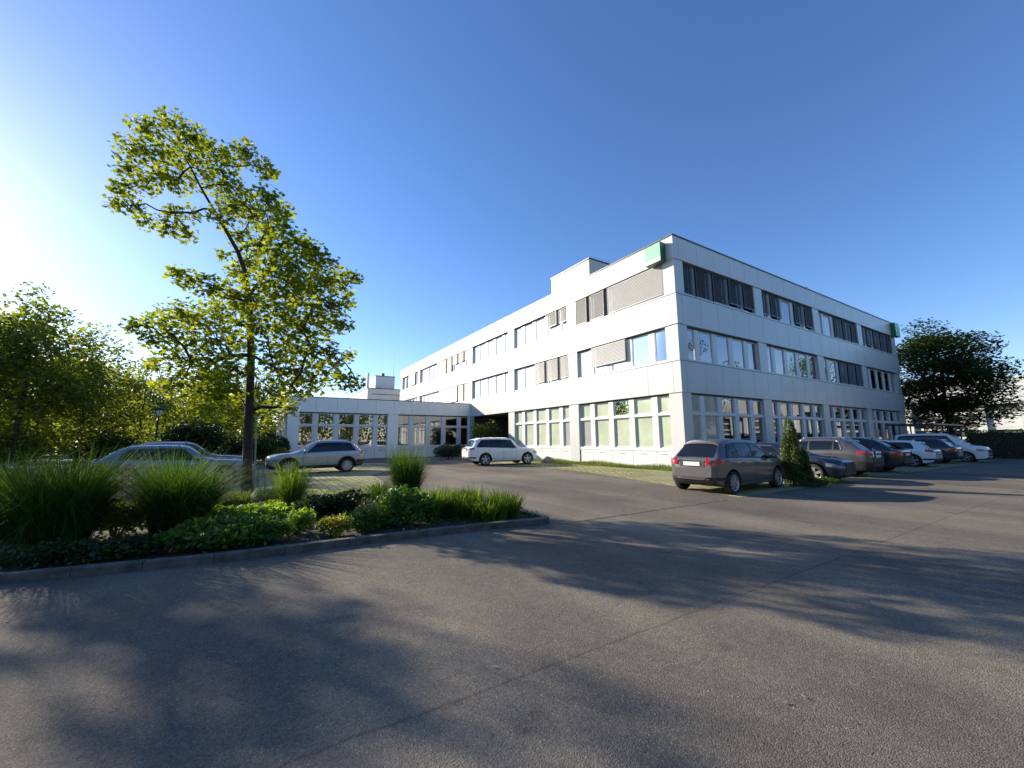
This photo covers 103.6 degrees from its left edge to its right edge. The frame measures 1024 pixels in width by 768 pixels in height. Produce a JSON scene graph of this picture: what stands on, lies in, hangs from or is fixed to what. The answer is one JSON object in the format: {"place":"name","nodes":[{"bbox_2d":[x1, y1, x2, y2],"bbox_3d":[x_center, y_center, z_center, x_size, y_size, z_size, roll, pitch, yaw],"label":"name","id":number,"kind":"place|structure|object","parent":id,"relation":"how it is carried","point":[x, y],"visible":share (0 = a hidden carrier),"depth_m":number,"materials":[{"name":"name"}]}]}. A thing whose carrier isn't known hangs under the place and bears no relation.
{"place":"outdoors","nodes":[
{"label":"outdoors","id":0,"kind":"place"},
{"bbox_2d":[0,462,25,474],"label":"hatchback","id":1,"kind":"object","parent":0,"point":[12,466],"visible":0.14,"depth_m":14.19,"materials":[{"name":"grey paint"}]},
{"bbox_2d":[26,466,389,502],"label":"parking pavement","id":2,"kind":"structure","parent":0,"point":[330,475],"depth_m":17.21,"materials":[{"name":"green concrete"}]},
{"bbox_2d":[88,444,253,488],"bbox_3d":[-12.798,3.087,15.561,4.796,1.525,2.233,4,-9,-31],"label":"estate car","id":3,"kind":"object","parent":2,"relation":"on","point":[165,448],"visible":0.45,"depth_m":14.84,"materials":[{"name":"silver metal"}]},
{"bbox_2d":[141,442,241,458],"bbox_3d":[-14.452,3.376,17.931,4.736,1.625,2.234,4,-9,-31],"label":"estate car","id":4,"kind":"object","parent":2,"relation":"on","point":[202,448],"visible":0.09,"depth_m":17.72,"materials":[{"name":"grey metal"}]},
{"bbox_2d":[265,439,363,472],"bbox_3d":[-10.209,3.748,21.052,4.526,1.687,2.244,5,-9,-33],"label":"estate car","id":5,"kind":"object","parent":2,"relation":"on","point":[346,455],"visible":0.88,"depth_m":20.52,"materials":[{"name":"silver metal"}]},
{"bbox_2d":[25,451,433,469],"bbox_3d":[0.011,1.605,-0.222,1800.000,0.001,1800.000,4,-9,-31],"label":"ground","id":6,"kind":"structure","parent":0,"point":[82,464],"depth_m":34.24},
{"bbox_2d":[0,307,57,434],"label":"park tree","id":7,"kind":"object","parent":6,"relation":"on","point":[1,418],"visible":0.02,"depth_m":25.31,"materials":[{"name":"green plant"}]},
{"bbox_2d":[0,340,58,435],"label":"park tree","id":8,"kind":"object","parent":6,"relation":"on","point":[25,408],"visible":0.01,"depth_m":40.95,"materials":[{"name":"green plant"}]},
{"bbox_2d":[0,281,129,462],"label":"park tree","id":9,"kind":"object","parent":6,"relation":"on","point":[20,361],"visible":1,"depth_m":21.84,"materials":[{"name":"green plant"}]},
{"bbox_2d":[6,320,155,466],"bbox_3d":[-27.547,0.679,26.641,6.976,9.740,7.688,-1,-8,6],"label":"park tree","id":10,"kind":"object","parent":6,"relation":"on","point":[101,365],"visible":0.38,"depth_m":26.11,"materials":[{"name":"green plant"}]},
{"bbox_2d":[36,357,169,454],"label":"park tree","id":11,"kind":"object","parent":6,"relation":"on","point":[121,403],"visible":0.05,"depth_m":43.22,"materials":[{"name":"green plant"}]},
{"bbox_2d":[70,357,191,444],"bbox_3d":[-26.894,1.803,28.637,6.604,8.049,7.150,4,-9,-31],"label":"park tree","id":12,"kind":"object","parent":6,"relation":"on","point":[157,401],"visible":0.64,"depth_m":28.40,"materials":[{"name":"green plant"}]},
{"bbox_2d":[28,410,276,456],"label":"woods","id":13,"kind":"object","parent":6,"relation":"on","point":[259,431],"visible":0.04,"depth_m":60.84,"materials":[{"name":"green plant"}]},
{"bbox_2d":[162,362,264,443],"bbox_3d":[-26.991,2.279,35.224,8.681,8.917,6.737,1,-8,-11],"label":"park tree","id":14,"kind":"object","parent":6,"relation":"on","point":[200,420],"visible":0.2,"depth_m":34.89,"materials":[{"name":"green plant"}]},
{"bbox_2d":[160,375,271,451],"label":"park tree","id":15,"kind":"object","parent":6,"relation":"on","point":[210,417],"visible":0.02,"depth_m":49.29,"materials":[{"name":"green plant"}]},
{"bbox_2d":[219,362,284,440],"bbox_3d":[-25.627,2.588,39.256,7.381,9.397,8.319,2,-8,-14],"label":"park tree","id":16,"kind":"object","parent":6,"relation":"on","point":[256,384],"visible":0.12,"depth_m":39.38,"materials":[{"name":"green plant"}]},
{"bbox_2d":[896,317,1023,436],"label":"hornbeam tree","id":17,"kind":"object","parent":6,"relation":"on","point":[966,368],"visible":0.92,"depth_m":39.34,"materials":[{"name":"green plant"}]},
{"bbox_2d":[901,375,1023,440],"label":"pale warehouse","id":18,"kind":"structure","parent":6,"relation":"on","point":[1018,424],"depth_m":59.24,"materials":[{"name":"white concrete"}]},
{"bbox_2d":[0,456,1023,767],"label":"road","id":19,"kind":"structure","parent":0,"point":[886,630],"depth_m":3.22,"materials":[{"name":"grey asphalt"}]},
{"bbox_2d":[0,427,65,465],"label":"dark bush","id":20,"kind":"object","parent":19,"relation":"on","point":[33,459],"visible":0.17,"depth_m":22.65,"materials":[{"name":"green plant"}]},
{"bbox_2d":[61,430,144,463],"bbox_3d":[-25.200,4.084,25.171,2.998,2.430,3.685,-4,-9,27],"label":"dark bush","id":21,"kind":"object","parent":19,"relation":"on","point":[115,440],"visible":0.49,"depth_m":24.70,"materials":[{"name":"green plant"}]},
{"bbox_2d":[150,407,166,441],"bbox_3d":[-22.790,3.392,25.778,0.840,3.860,0.840,4,-9,-31],"label":"lamp post","id":22,"kind":"object","parent":19,"relation":"on","point":[158,411],"visible":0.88,"depth_m":25.85,"materials":[{"name":"grey metal"}]},
{"bbox_2d":[158,417,232,453],"bbox_3d":[-21.242,3.906,27.186,4.240,3.278,3.160,4,-9,-31],"label":"dark bush","id":23,"kind":"object","parent":19,"relation":"on","point":[203,435],"visible":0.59,"depth_m":26.64,"materials":[{"name":"green plant"}]},
{"bbox_2d":[217,430,278,459],"bbox_3d":[-18.414,4.381,28.271,3.623,2.601,2.696,4,-9,-31],"label":"dark bush","id":24,"kind":"object","parent":19,"relation":"on","point":[263,445],"visible":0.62,"depth_m":27.96,"materials":[{"name":"green plant"}]},
{"bbox_2d":[0,494,531,571],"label":"planting bed","id":25,"kind":"object","parent":19,"relation":"on","point":[171,552],"visible":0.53,"depth_m":6.49,"materials":[{"name":"soil"}]},
{"bbox_2d":[0,543,36,565],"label":"creeping shrub","id":26,"kind":"object","parent":25,"relation":"on","point":[4,550],"visible":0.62,"depth_m":5.22,"materials":[{"name":"green plant"}]},
{"bbox_2d":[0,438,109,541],"bbox_3d":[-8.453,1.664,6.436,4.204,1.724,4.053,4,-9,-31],"label":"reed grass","id":27,"kind":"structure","parent":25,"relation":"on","point":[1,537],"depth_m":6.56,"materials":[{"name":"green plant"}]},
{"bbox_2d":[4,531,175,567],"bbox_3d":[-5.571,2.214,5.428,1.651,0.402,0.739,4,-9,-31],"label":"creeping shrub","id":28,"kind":"object","parent":25,"relation":"on","point":[88,550],"visible":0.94,"depth_m":5.24,"materials":[{"name":"green plant"}]},
{"bbox_2d":[0,434,195,557],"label":"reed grass","id":29,"kind":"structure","parent":25,"relation":"on","point":[37,503],"depth_m":5.92,"materials":[{"name":"green plant"}]},
{"bbox_2d":[90,498,147,535],"bbox_3d":[-6.711,2.269,6.817,1.084,0.681,1.176,4,-9,-31],"label":"geranium patch","id":30,"kind":"object","parent":25,"relation":"on","point":[110,528],"visible":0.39,"depth_m":6.66,"materials":[{"name":"green plant"}]},
{"bbox_2d":[22,432,276,545],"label":"reed grass","id":31,"kind":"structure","parent":25,"relation":"on","point":[174,508],"depth_m":6.71,"materials":[{"name":"green plant"}]},
{"bbox_2d":[151,512,298,550],"bbox_3d":[-4.284,2.240,6.148,1.863,0.528,1.273,4,-9,-31],"label":"geranium patch","id":32,"kind":"object","parent":25,"relation":"on","point":[225,531],"visible":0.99,"depth_m":5.91,"materials":[{"name":"green plant"}]},
{"bbox_2d":[101,105,365,500],"bbox_3d":[-7.997,-2.588,11.780,8.179,11.783,3.898,-3,-8,15],"label":"plane tree","id":33,"kind":"object","parent":25,"relation":"on","point":[309,253],"visible":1,"depth_m":11.22,"materials":[{"name":"green plant"}]},
{"bbox_2d":[175,502,297,525],"bbox_3d":[-5.159,2.461,7.452,2.170,0.463,1.474,4,-9,-31],"label":"geranium patch","id":34,"kind":"object","parent":25,"relation":"on","point":[281,510],"visible":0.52,"depth_m":7.48,"materials":[{"name":"green plant"}]},
{"bbox_2d":[217,484,279,505],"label":"daylily clump","id":35,"kind":"object","parent":25,"relation":"on","point":[267,495],"visible":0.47,"depth_m":9.59,"materials":[{"name":"green plant"}]},
{"bbox_2d":[0,491,538,570],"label":"groundcover","id":36,"kind":"object","parent":25,"relation":"on","point":[204,552],"visible":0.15,"depth_m":6.84,"materials":[{"name":"green plant"}]},
{"bbox_2d":[0,496,548,584],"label":"kerb","id":37,"kind":"structure","parent":25,"relation":"on","point":[12,577],"depth_m":5.53,"materials":[{"name":"concrete"}]},
{"bbox_2d":[255,494,318,505],"bbox_3d":[-5.055,2.763,9.282,1.608,0.365,1.146,4,-9,-31],"label":"geranium patch","id":38,"kind":"object","parent":25,"relation":"on","point":[268,501],"visible":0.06,"depth_m":8.96,"materials":[{"name":"green plant"}]},
{"bbox_2d":[253,453,323,510],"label":"reed grass","id":39,"kind":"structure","parent":25,"relation":"on","point":[290,491],"depth_m":8.67,"materials":[{"name":"green plant"}]},
{"bbox_2d":[284,507,316,534],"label":"lime perennial","id":40,"kind":"object","parent":25,"relation":"on","point":[304,519],"visible":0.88,"depth_m":6.85,"materials":[{"name":"green plant"}]},
{"bbox_2d":[316,513,353,537],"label":"golden shrub","id":41,"kind":"object","parent":25,"relation":"on","point":[338,526],"visible":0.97,"depth_m":6.61,"materials":[{"name":"yellow plant"}]},
{"bbox_2d":[292,489,379,516],"bbox_3d":[-3.610,2.512,8.411,1.766,0.599,1.046,4,-9,-31],"label":"spreading shrub","id":42,"kind":"object","parent":25,"relation":"on","point":[324,504],"visible":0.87,"depth_m":8.14,"materials":[{"name":"green plant"}]},
{"bbox_2d":[336,504,387,532],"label":"box shrub","id":43,"kind":"object","parent":25,"relation":"on","point":[359,519],"visible":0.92,"depth_m":6.99,"materials":[{"name":"green plant"}]},
{"bbox_2d":[354,495,384,510],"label":"herb clump","id":44,"kind":"object","parent":25,"relation":"on","point":[367,502],"visible":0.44,"depth_m":7.81,"materials":[{"name":"green plant"}]},
{"bbox_2d":[360,476,398,500],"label":"reed grass","id":45,"kind":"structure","parent":25,"relation":"on","point":[377,490],"depth_m":9.76,"materials":[{"name":"green plant"}]},
{"bbox_2d":[366,498,397,529],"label":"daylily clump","id":46,"kind":"object","parent":25,"relation":"on","point":[392,514],"visible":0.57,"depth_m":7.36,"materials":[{"name":"green plant"}]},
{"bbox_2d":[368,423,439,493],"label":"reed grass","id":47,"kind":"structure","parent":25,"relation":"on","point":[406,471],"depth_m":10.33,"materials":[{"name":"green plant"}]},
{"bbox_2d":[379,483,437,524],"bbox_3d":[-1.932,2.296,7.636,1.113,0.787,0.964,4,-9,-31],"label":"hydrangea shrub","id":48,"kind":"object","parent":25,"relation":"on","point":[403,499],"visible":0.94,"depth_m":7.48,"materials":[{"name":"green plant"}]},
{"bbox_2d":[419,482,477,522],"bbox_3d":[-1.418,2.372,8.242,1.512,0.720,1.187,4,-9,-31],"label":"daylily clump","id":49,"kind":"object","parent":25,"relation":"on","point":[446,502],"visible":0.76,"depth_m":8.10,"materials":[{"name":"green plant"}]},
{"bbox_2d":[446,485,486,503],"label":"daylily clump","id":50,"kind":"object","parent":25,"relation":"on","point":[458,493],"visible":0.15,"depth_m":8.91,"materials":[{"name":"green plant"}]},
{"bbox_2d":[456,483,527,521],"bbox_3d":[-0.507,2.415,8.347,1.631,0.652,1.590,-6,-10,35],"label":"daylily clump","id":51,"kind":"object","parent":25,"relation":"on","point":[496,506],"visible":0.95,"depth_m":7.97,"materials":[{"name":"green plant"}]},
{"bbox_2d":[262,447,291,461],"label":"dark bush","id":52,"kind":"object","parent":19,"relation":"on","point":[280,451],"visible":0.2,"depth_m":28.37,"materials":[{"name":"green plant"}]},
{"bbox_2d":[263,430,291,453],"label":"dark bush","id":53,"kind":"object","parent":19,"relation":"on","point":[284,442],"visible":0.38,"depth_m":32.08,"materials":[{"name":"green plant"}]},
{"bbox_2d":[277,395,469,457],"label":"office wing","id":54,"kind":"structure","parent":19,"relation":"on","point":[362,424],"depth_m":39.38,"materials":[{"name":"white paint"}]},
{"bbox_2d":[284,414,287,437],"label":"ribbon window","id":55,"kind":"structure","parent":54,"relation":"in","point":[285,428],"depth_m":38.16,"materials":[{"name":"metal"}]},
{"bbox_2d":[297,412,387,457],"bbox_3d":[-15.009,4.654,36.150,7.470,4.100,0.250,4,-9,-31],"label":"ribbon window","id":56,"kind":"structure","parent":54,"relation":"in","point":[373,451],"depth_m":36.65,"materials":[{"name":"metal"}]},
{"bbox_2d":[347,373,399,399],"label":"block","id":57,"kind":"structure","parent":54,"relation":"on","point":[382,386],"depth_m":71.35,"materials":[{"name":"white concrete"}]},
{"bbox_2d":[398,414,467,456],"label":"ribbon window","id":58,"kind":"structure","parent":54,"relation":"in","point":[413,432],"depth_m":39.97,"materials":[{"name":"metal"}]},
{"bbox_2d":[432,443,463,458],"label":"round bush","id":59,"kind":"object","parent":19,"relation":"on","point":[448,450],"visible":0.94,"depth_m":33.47,"materials":[{"name":"green plant"}]},
{"bbox_2d":[470,419,501,439],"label":"ornamental bush","id":60,"kind":"object","parent":19,"relation":"on","point":[491,429],"visible":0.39,"depth_m":37.44,"materials":[{"name":"green plant"}]},
{"bbox_2d":[462,437,536,465],"bbox_3d":[-0.802,4.430,26.788,4.916,1.784,2.330,3,-9,-24],"label":"suv","id":61,"kind":"object","parent":19,"relation":"on","point":[485,451],"visible":1,"depth_m":25.83,"materials":[{"name":"white paint"}]},
{"bbox_2d":[559,500,723,523],"bbox_3d":[3.260,2.859,9.125,5.490,0.016,0.080,4,-9,-31],"label":"gutter strip","id":62,"kind":"object","parent":19,"relation":"on","point":[637,512],"visible":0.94,"depth_m":8.80,"materials":[{"name":"concrete"}]},
{"bbox_2d":[400,233,907,466],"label":"office building","id":63,"kind":"structure","parent":19,"relation":"on","point":[630,359],"depth_m":27.98,"materials":[{"name":"white paint"}]},
{"bbox_2d":[403,372,417,389],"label":"ribbon window","id":64,"kind":"structure","parent":63,"relation":"in","point":[412,380],"depth_m":61.29,"materials":[{"name":"metal"}]},
{"bbox_2d":[420,391,438,401],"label":"ribbon window","id":65,"kind":"structure","parent":63,"relation":"in","point":[433,397],"depth_m":53.64,"materials":[{"name":"metal"}]},
{"bbox_2d":[420,362,439,383],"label":"ribbon window","id":66,"kind":"structure","parent":63,"relation":"in","point":[432,372],"depth_m":54.62,"materials":[{"name":"metal"}]},
{"bbox_2d":[442,383,467,402],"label":"ribbon window","id":67,"kind":"structure","parent":63,"relation":"in","point":[457,394],"depth_m":46.49,"materials":[{"name":"metal"}]},
{"bbox_2d":[442,350,467,375],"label":"ribbon window","id":68,"kind":"structure","parent":63,"relation":"in","point":[457,362],"depth_m":47.35,"materials":[{"name":"metal"}]},
{"bbox_2d":[472,372,507,399],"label":"ribbon window","id":69,"kind":"structure","parent":63,"relation":"in","point":[495,385],"depth_m":39.71,"materials":[{"name":"metal"}]},
{"bbox_2d":[472,332,507,364],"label":"ribbon window","id":70,"kind":"structure","parent":63,"relation":"in","point":[497,346],"depth_m":40.19,"materials":[{"name":"metal"}]},
{"bbox_2d":[514,306,566,349],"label":"ribbon window","id":71,"kind":"structure","parent":63,"relation":"in","point":[554,323],"depth_m":32.96,"materials":[{"name":"metal"}]},
{"bbox_2d":[515,355,568,391],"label":"ribbon window","id":72,"kind":"structure","parent":63,"relation":"in","point":[554,371],"depth_m":32.21,"materials":[{"name":"metal"}]},
{"bbox_2d":[515,405,570,460],"bbox_3d":[2.316,3.991,32.052,0.250,4.055,7.450,4,-9,-31],"label":"ribbon window","id":73,"kind":"structure","parent":63,"relation":"in","point":[546,431],"depth_m":31.42,"materials":[{"name":"metal"}]},
{"bbox_2d":[575,265,662,327],"bbox_3d":[6.672,-5.452,26.097,0.315,2.010,7.510,4,-9,-31],"label":"ribbon window","id":74,"kind":"structure","parent":63,"relation":"in","point":[644,287],"depth_m":25.50,"materials":[{"name":"metal"}]},
{"bbox_2d":[578,328,666,378],"bbox_3d":[6.702,-1.741,25.575,0.315,2.025,7.450,4,-9,-31],"label":"ribbon window","id":75,"kind":"structure","parent":63,"relation":"in","point":[646,349],"depth_m":25.08,"materials":[{"name":"metal"}]},
{"bbox_2d":[580,394,672,466],"bbox_3d":[6.762,2.976,24.939,0.250,4.055,7.450,4,-9,-31],"label":"ribbon window","id":76,"kind":"structure","parent":63,"relation":"in","point":[637,430],"depth_m":24.40,"materials":[{"name":"metal"}]},
{"bbox_2d":[644,241,665,268],"bbox_3d":[8.184,-7.375,23.070,0.439,1.110,1.080,4,-9,-31],"label":"wall sign","id":77,"kind":"object","parent":63,"relation":"attached to","point":[655,255],"visible":1,"depth_m":22.83,"materials":[{"name":"green plastic"}]},
{"bbox_2d":[682,263,754,314],"bbox_3d":[12.720,-5.685,24.708,7.530,2.010,0.250,4,-9,-31],"label":"ribbon window","id":78,"kind":"structure","parent":63,"relation":"in","point":[692,291],"depth_m":24.42,"materials":[{"name":"metal"}]},
{"bbox_2d":[687,327,760,371],"bbox_3d":[12.745,-1.973,24.194,7.450,2.025,0.250,4,-9,-31],"label":"ribbon window","id":79,"kind":"structure","parent":63,"relation":"in","point":[695,332],"depth_m":23.92,"materials":[{"name":"metal"}]},
{"bbox_2d":[691,393,764,441],"bbox_3d":[12.777,2.741,23.541,7.450,4.055,0.250,4,-9,-31],"label":"ribbon window","id":80,"kind":"structure","parent":63,"relation":"in","point":[708,415],"depth_m":22.99,"materials":[{"name":"metal"}]},
{"bbox_2d":[761,291,813,331],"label":"ribbon window","id":81,"kind":"structure","parent":63,"relation":"in","point":[766,296],"depth_m":29.19,"materials":[{"name":"metal"}]},
{"bbox_2d":[766,345,819,380],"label":"ribbon window","id":82,"kind":"structure","parent":63,"relation":"in","point":[771,348],"depth_m":28.48,"materials":[{"name":"metal"}]},
{"bbox_2d":[772,400,823,441],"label":"ribbon window","id":83,"kind":"structure","parent":63,"relation":"in","point":[777,416],"depth_m":28.22,"materials":[{"name":"metal"}]},
{"bbox_2d":[818,311,858,344],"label":"ribbon window","id":84,"kind":"structure","parent":63,"relation":"in","point":[823,320],"depth_m":33.37,"materials":[{"name":"metal"}]},
{"bbox_2d":[823,357,863,387],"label":"ribbon window","id":85,"kind":"structure","parent":63,"relation":"in","point":[852,376],"depth_m":33.10,"materials":[{"name":"metal"}]},
{"bbox_2d":[829,405,867,436],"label":"ribbon window","id":86,"kind":"structure","parent":63,"relation":"in","point":[833,418],"depth_m":32.50,"materials":[{"name":"metal"}]},
{"bbox_2d":[861,326,892,354],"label":"ribbon window","id":87,"kind":"structure","parent":63,"relation":"in","point":[870,342],"depth_m":37.88,"materials":[{"name":"metal"}]},
{"bbox_2d":[866,367,897,392],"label":"ribbon window","id":88,"kind":"structure","parent":63,"relation":"in","point":[868,369],"depth_m":37.49,"materials":[{"name":"metal"}]},
{"bbox_2d":[872,409,901,439],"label":"ribbon window","id":89,"kind":"structure","parent":63,"relation":"in","point":[875,421],"depth_m":36.51,"materials":[{"name":"metal"}]},
{"bbox_2d":[890,322,900,337],"bbox_3d":[38.096,-5.343,40.022,1.200,1.350,0.345,4,-9,-31],"label":"wall sign","id":90,"kind":"object","parent":63,"relation":"attached to","point":[895,330],"visible":1,"depth_m":39.77,"materials":[{"name":"teal plastic"}]},
{"bbox_2d":[887,423,963,438],"bbox_3d":[36.308,4.871,35.062,9.000,2.680,2.800,4,-9,-31],"label":"flat canopy","id":91,"kind":"object","parent":19,"relation":"on","point":[931,425],"visible":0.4,"depth_m":33.92,"materials":[{"name":"metal"}]},
{"bbox_2d":[962,428,1023,458],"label":"clipped hedge","id":92,"kind":"object","parent":19,"relation":"on","point":[1009,444],"visible":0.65,"depth_m":29.82,"materials":[{"name":"green plant"}]},
{"bbox_2d":[0,0,1023,426],"label":"sky","id":93,"kind":"structure","parent":0,"point":[460,157],"materials":[{"name":"blue"}]},
{"bbox_2d":[491,460,993,496],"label":"pavement","id":94,"kind":"structure","parent":0,"point":[666,478],"depth_m":17.79,"materials":[{"name":"grey concrete"}]},
{"bbox_2d":[541,456,553,462],"bbox_3d":[2.481,5.277,28.243,0.878,0.460,0.812,-2,-8,12],"label":"boulder","id":95,"kind":"object","parent":94,"relation":"on","point":[547,459],"visible":0.94,"depth_m":27.97,"materials":[{"name":"grey stone"}]},
{"bbox_2d":[520,457,671,476],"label":"grass","id":96,"kind":"structure","parent":94,"relation":"on","point":[664,467],"depth_m":22.85,"materials":[{"name":"green plant"}]},
{"bbox_2d":[671,438,783,493],"bbox_3d":[7.124,2.572,13.190,4.296,1.626,2.194,5,-9,-33],"label":"hatchback","id":97,"kind":"object","parent":94,"relation":"on","point":[730,466],"visible":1,"depth_m":12.12,"materials":[{"name":"grey paint"}]},
{"bbox_2d":[779,415,807,485],"bbox_3d":[9.419,2.236,13.596,0.779,2.474,0.795,4,-9,-31],"label":"columnar conifer","id":98,"kind":"object","parent":94,"relation":"on","point":[791,452],"visible":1,"depth_m":13.44,"materials":[{"name":"green plant"}]},
{"bbox_2d":[754,442,856,478],"bbox_3d":[10.868,3.074,16.398,2.215,1.463,4.696,4,-9,-31],"label":"saloon car","id":99,"kind":"object","parent":94,"relation":"on","point":[829,466],"visible":0.36,"depth_m":14.48,"materials":[{"name":"grey paint"}]},
{"bbox_2d":[798,445,814,484],"bbox_3d":[9.879,2.767,13.653,0.558,1.431,0.574,4,-9,-31],"label":"columnar conifer","id":100,"kind":"object","parent":94,"relation":"on","point":[807,469],"visible":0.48,"depth_m":13.50,"materials":[{"name":"green plant"}]},
{"bbox_2d":[804,476,841,486],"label":"groundcover","id":101,"kind":"object","parent":94,"relation":"on","point":[824,481],"visible":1,"depth_m":13.40,"materials":[{"name":"green plant"}]},
{"bbox_2d":[798,437,884,474],"bbox_3d":[13.635,3.225,18.269,2.252,1.638,4.656,4,-9,-31],"label":"suv","id":102,"kind":"object","parent":94,"relation":"on","point":[864,458],"visible":0.44,"depth_m":16.70,"materials":[{"name":"beige paint"}]},
{"bbox_2d":[848,437,912,471],"bbox_3d":[16.654,3.472,20.120,2.252,1.617,4.636,4,-9,-31],"label":"suv","id":103,"kind":"object","parent":94,"relation":"on","point":[895,456],"visible":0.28,"depth_m":18.25,"materials":[{"name":"black paint"}]},
{"bbox_2d":[885,440,942,466],"bbox_3d":[21.763,3.970,23.421,2.184,1.467,4.366,4,-9,-31],"label":"hatchback","id":104,"kind":"object","parent":94,"relation":"on","point":[924,453],"visible":0.41,"depth_m":21.73,"materials":[{"name":"white paint"}]},
{"bbox_2d":[897,437,963,463],"bbox_3d":[25.622,4.229,25.914,2.201,1.585,4.436,4,-9,-31],"label":"hatchback","id":105,"kind":"object","parent":94,"relation":"on","point":[950,451],"visible":0.26,"depth_m":24.19,"materials":[{"name":"blue paint"}]},
{"bbox_2d":[894,433,992,461],"bbox_3d":[28.542,4.215,26.924,2.198,1.851,4.456,4,-9,-31],"label":"car","id":106,"kind":"object","parent":94,"relation":"on","point":[972,452],"visible":0.52,"depth_m":25.43,"materials":[{"name":"white paint"}]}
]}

